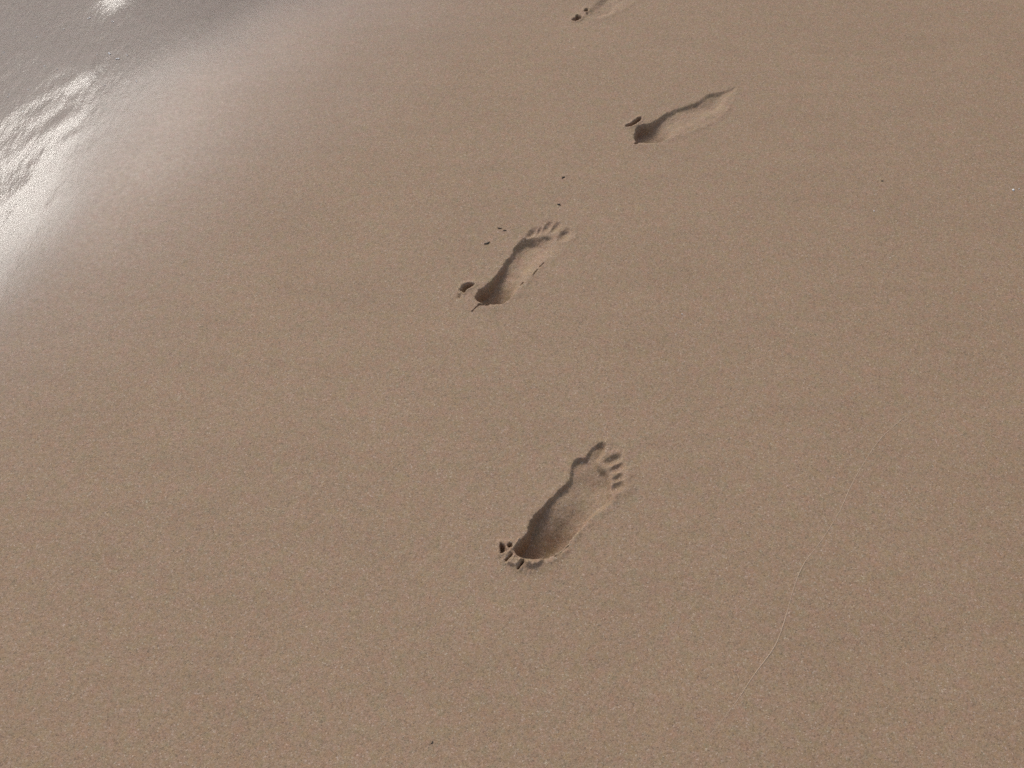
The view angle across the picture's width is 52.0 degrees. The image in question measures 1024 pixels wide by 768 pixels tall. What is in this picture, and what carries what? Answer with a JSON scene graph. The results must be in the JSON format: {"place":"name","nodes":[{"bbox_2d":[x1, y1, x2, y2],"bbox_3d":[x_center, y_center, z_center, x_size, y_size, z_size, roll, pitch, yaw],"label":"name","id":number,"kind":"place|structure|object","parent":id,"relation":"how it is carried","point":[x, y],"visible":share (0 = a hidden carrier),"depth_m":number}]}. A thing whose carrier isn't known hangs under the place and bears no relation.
{"place":"outdoors","nodes":[
{"label":"outdoors","id":0,"kind":"place"},
{"bbox_2d":[0,0,1023,767],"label":"sand","id":1,"kind":"structure","parent":0,"point":[298,426],"depth_m":1.82},
{"bbox_2d":[472,216,581,306],"bbox_3d":[0.026,-0.224,2.007,0.095,0.041,0.287,31,59,21],"label":"footprint","id":2,"kind":"object","parent":1,"relation":"on","point":[534,249],"visible":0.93,"depth_m":2.00},
{"bbox_2d":[505,439,632,568],"bbox_3d":[0.092,0.202,1.687,0.111,0.057,0.292,37,61,24],"label":"footprint","id":3,"kind":"object","parent":1,"relation":"on","point":[578,500],"visible":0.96,"depth_m":1.68},
{"bbox_2d":[583,0,639,18],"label":"footprint","id":4,"kind":"object","parent":1,"relation":"on","point":[597,9],"visible":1,"depth_m":2.49},
{"bbox_2d":[631,84,740,144],"bbox_3d":[0.382,-0.565,2.259,0.311,0.031,0.093,-28,58,-20],"label":"footprint","id":5,"kind":"object","parent":1,"relation":"on","point":[703,109],"visible":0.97,"depth_m":2.25},
{"bbox_2d":[708,411,911,736],"bbox_3d":[0.470,0.265,1.616,0.026,0.004,0.692,29,58,20],"label":"swash line","id":6,"kind":"object","parent":1,"relation":"on","point":[797,578],"visible":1,"depth_m":1.58}
]}

